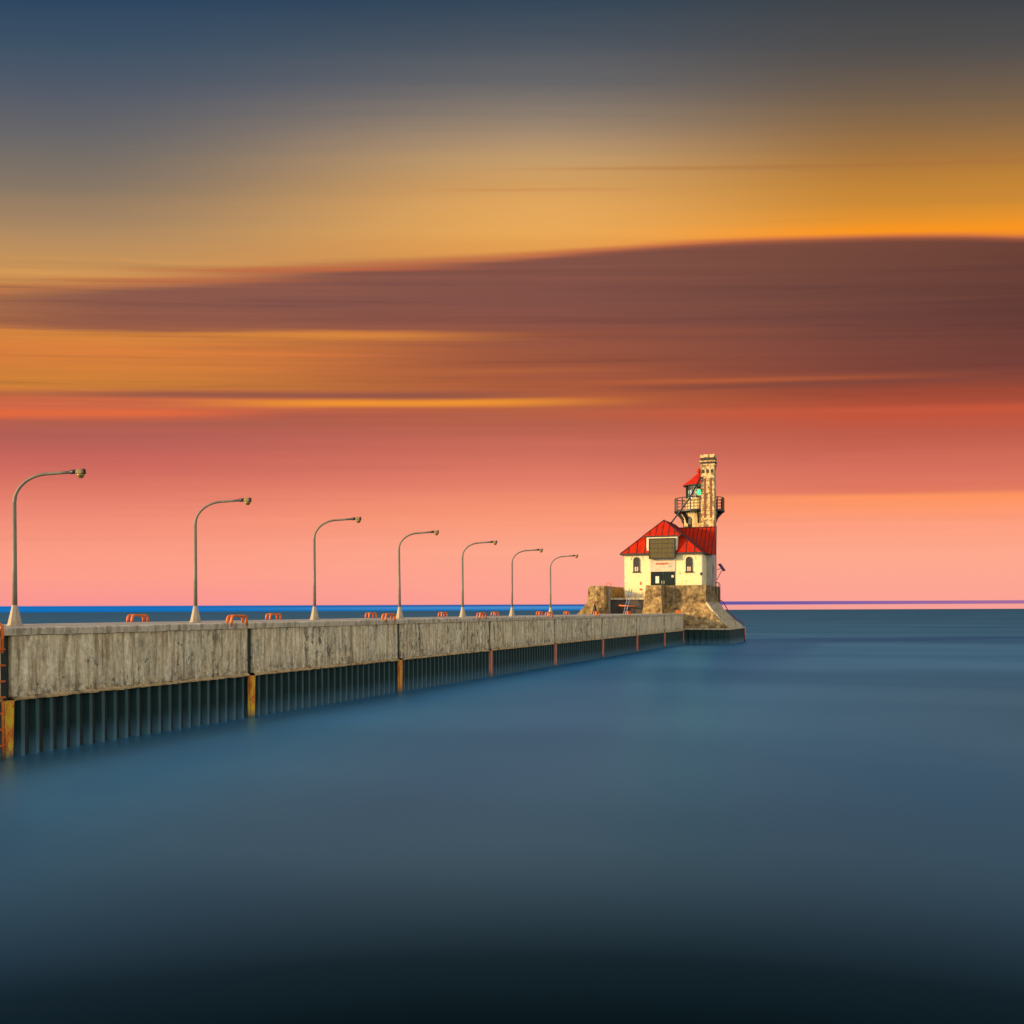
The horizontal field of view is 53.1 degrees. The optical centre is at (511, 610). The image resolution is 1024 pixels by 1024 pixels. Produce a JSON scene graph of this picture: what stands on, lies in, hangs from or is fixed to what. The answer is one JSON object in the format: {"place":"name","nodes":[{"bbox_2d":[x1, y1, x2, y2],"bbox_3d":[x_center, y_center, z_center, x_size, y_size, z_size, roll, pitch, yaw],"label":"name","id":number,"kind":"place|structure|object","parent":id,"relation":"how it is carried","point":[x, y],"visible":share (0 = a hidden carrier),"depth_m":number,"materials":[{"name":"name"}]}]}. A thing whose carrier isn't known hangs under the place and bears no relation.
{"place":"outdoors","nodes":[
{"label":"outdoors","id":0,"kind":"place"},
{"bbox_2d":[0,609,1023,1023],"bbox_3d":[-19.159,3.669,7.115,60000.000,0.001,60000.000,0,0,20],"label":"water","id":1,"kind":"structure","parent":0,"point":[798,817],"depth_m":15.61,"materials":[{"name":"blue liquid"}]},
{"bbox_2d":[0,613,683,758],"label":"pier","id":2,"kind":"structure","parent":1,"relation":"in","point":[64,685],"depth_m":34.76,"materials":[{"name":"concrete"}]},
{"bbox_2d":[0,623,5,759],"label":"pier ladder","id":3,"kind":"object","parent":2,"relation":"attached to","point":[2,713],"visible":0.93,"depth_m":24.92,"materials":[{"name":"red metal"}]},
{"bbox_2d":[6,469,85,625],"bbox_3d":[-13.053,-1.765,28.732,2.225,4.384,0.446,0,0,-2],"label":"street lamp","id":4,"kind":"object","parent":2,"relation":"on","point":[14,619],"visible":1,"depth_m":28.65,"materials":[{"name":"metal"}]},
{"bbox_2d":[126,614,148,621],"bbox_3d":[-13.786,0.286,37.723,0.288,0.301,0.967,0,0,20],"label":"grab rail","id":5,"kind":"object","parent":2,"relation":"on","point":[132,616],"visible":0.9,"depth_m":37.51,"materials":[{"name":"orange metal"}]},
{"bbox_2d":[189,497,251,621],"bbox_3d":[-10.281,-1.770,36.127,2.243,4.378,0.447,0,0,1],"label":"street lamp","id":6,"kind":"object","parent":2,"relation":"on","point":[195,616],"visible":1,"depth_m":36.07,"materials":[{"name":"metal"}]},
{"bbox_2d":[226,615,247,625],"bbox_3d":[-9.163,0.329,34.141,0.248,0.379,0.967,0,0,20],"label":"grab rail","id":7,"kind":"object","parent":2,"relation":"attached to","point":[233,616],"visible":1,"depth_m":33.91,"materials":[{"name":"orange metal"}]},
{"bbox_2d":[265,613,281,619],"bbox_3d":[-10.714,0.275,46.002,0.288,0.301,0.967,0,0,20],"label":"grab rail","id":8,"kind":"object","parent":2,"relation":"on","point":[270,614],"visible":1,"depth_m":45.83,"materials":[{"name":"orange metal"}]},
{"bbox_2d":[309,517,360,619],"bbox_3d":[-7.521,-1.783,43.627,2.231,4.383,0.447,0,0,-2],"label":"street lamp","id":9,"kind":"object","parent":2,"relation":"on","point":[314,615],"visible":0.99,"depth_m":43.52,"materials":[{"name":"metal"}]},
{"bbox_2d":[365,613,376,617],"bbox_3d":[-7.513,0.264,54.627,0.288,0.301,0.967,0,0,20],"label":"grab rail","id":10,"kind":"object","parent":2,"relation":"on","point":[369,615],"visible":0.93,"depth_m":54.33,"materials":[{"name":"orange metal"}]},
{"bbox_2d":[381,613,395,621],"bbox_3d":[-5.350,0.315,44.417,0.248,0.379,0.967,0,0,20],"label":"grab rail","id":11,"kind":"object","parent":2,"relation":"attached to","point":[390,614],"visible":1,"depth_m":44.25,"materials":[{"name":"orange metal"}]},
{"bbox_2d":[396,530,438,617],"bbox_3d":[-4.744,-1.802,51.209,2.188,4.403,0.446,0,0,-4],"label":"street lamp","id":12,"kind":"object","parent":2,"relation":"on","point":[399,610],"visible":1,"depth_m":51.10,"materials":[{"name":"metal"}]},
{"bbox_2d":[438,612,447,616],"bbox_3d":[-4.278,0.252,63.346,0.288,0.301,0.967,0,0,20],"label":"grab rail","id":13,"kind":"object","parent":2,"relation":"on","point":[443,614],"visible":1,"depth_m":63.31,"materials":[{"name":"orange metal"}]},
{"bbox_2d":[459,540,496,616],"bbox_3d":[-1.942,-1.806,58.661,2.220,4.386,0.446,0,0,-1],"label":"street lamp","id":14,"kind":"object","parent":2,"relation":"on","point":[462,613],"visible":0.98,"depth_m":58.59,"materials":[{"name":"metal"}]},
{"bbox_2d":[476,612,486,619],"bbox_3d":[-1.621,0.301,54.467,0.248,0.379,0.967,0,0,20],"label":"grab rail","id":15,"kind":"object","parent":2,"relation":"attached to","point":[483,613],"visible":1,"depth_m":54.23,"materials":[{"name":"orange metal"}]},
{"bbox_2d":[509,548,542,615],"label":"street lamp","id":16,"kind":"object","parent":2,"relation":"on","point":[512,613],"visible":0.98,"depth_m":66.20,"materials":[{"name":"metal"}]},
{"bbox_2d":[545,612,552,617],"bbox_3d":[2.345,0.287,65.155,0.248,0.379,0.967,0,0,20],"label":"grab rail","id":17,"kind":"object","parent":2,"relation":"attached to","point":[548,614],"visible":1,"depth_m":64.86,"materials":[{"name":"orange metal"}]},
{"bbox_2d":[549,554,577,615],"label":"street lamp","id":18,"kind":"object","parent":2,"relation":"on","point":[550,608],"visible":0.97,"depth_m":73.69,"materials":[{"name":"metal"}]},
{"bbox_2d":[619,605,634,613],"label":"barrier","id":19,"kind":"object","parent":2,"relation":"on","point":[626,606],"visible":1,"depth_m":110.47,"materials":[{"name":"orange metal"}]},
{"bbox_2d":[623,589,631,613],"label":"leaning ladder","id":20,"kind":"object","parent":2,"relation":"on","point":[628,602],"visible":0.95,"depth_m":110.22,"materials":[{"name":"grey metal"}]},
{"bbox_2d":[578,585,745,644],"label":"bastion","id":21,"kind":"object","parent":1,"relation":"in","point":[708,618],"visible":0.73,"depth_m":108.76,"materials":[{"name":"stone"}]},
{"bbox_2d":[592,601,596,613],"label":"mooring post","id":22,"kind":"object","parent":21,"relation":"attached to","point":[594,608],"visible":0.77,"depth_m":109.94,"materials":[{"name":"black metal"}]},
{"bbox_2d":[620,454,724,597],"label":"lighthouse","id":23,"kind":"object","parent":21,"relation":"on","point":[664,552],"visible":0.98,"depth_m":112.28,"materials":[{"name":"beige paint"}]},
{"bbox_2d":[630,555,642,572],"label":"window","id":24,"kind":"structure","parent":23,"relation":"in","point":[636,561],"depth_m":112.19,"materials":[{"name":"black glass"}]},
{"bbox_2d":[651,572,662,584],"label":"door","id":25,"kind":"structure","parent":23,"relation":"in","point":[656,577],"depth_m":111.37,"materials":[{"name":"black"}]},
{"bbox_2d":[649,538,675,558],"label":"loft door","id":26,"kind":"structure","parent":23,"relation":"in","point":[659,548],"depth_m":110.66,"materials":[{"name":"brown wood"}]},
{"bbox_2d":[663,572,674,584],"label":"door","id":27,"kind":"structure","parent":23,"relation":"in","point":[668,577],"depth_m":110.92,"materials":[{"name":"black"}]},
{"bbox_2d":[682,554,695,571],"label":"window","id":28,"kind":"structure","parent":23,"relation":"in","point":[688,560],"depth_m":110.18,"materials":[{"name":"black glass"}]},
{"bbox_2d":[717,563,725,578],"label":"solar panel","id":29,"kind":"object","parent":23,"relation":"attached to","point":[721,566],"visible":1,"depth_m":112.58,"materials":[{"name":"blue glass"}]},
{"bbox_2d":[719,599,743,623],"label":"stair rail","id":30,"kind":"object","parent":21,"relation":"attached to","point":[731,613],"visible":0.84,"depth_m":115.89,"materials":[{"name":"grey metal"}]},
{"bbox_2d":[0,0,1023,611],"label":"sky","id":31,"kind":"structure","parent":0,"point":[507,272],"materials":[{"name":"orange"}]}
]}

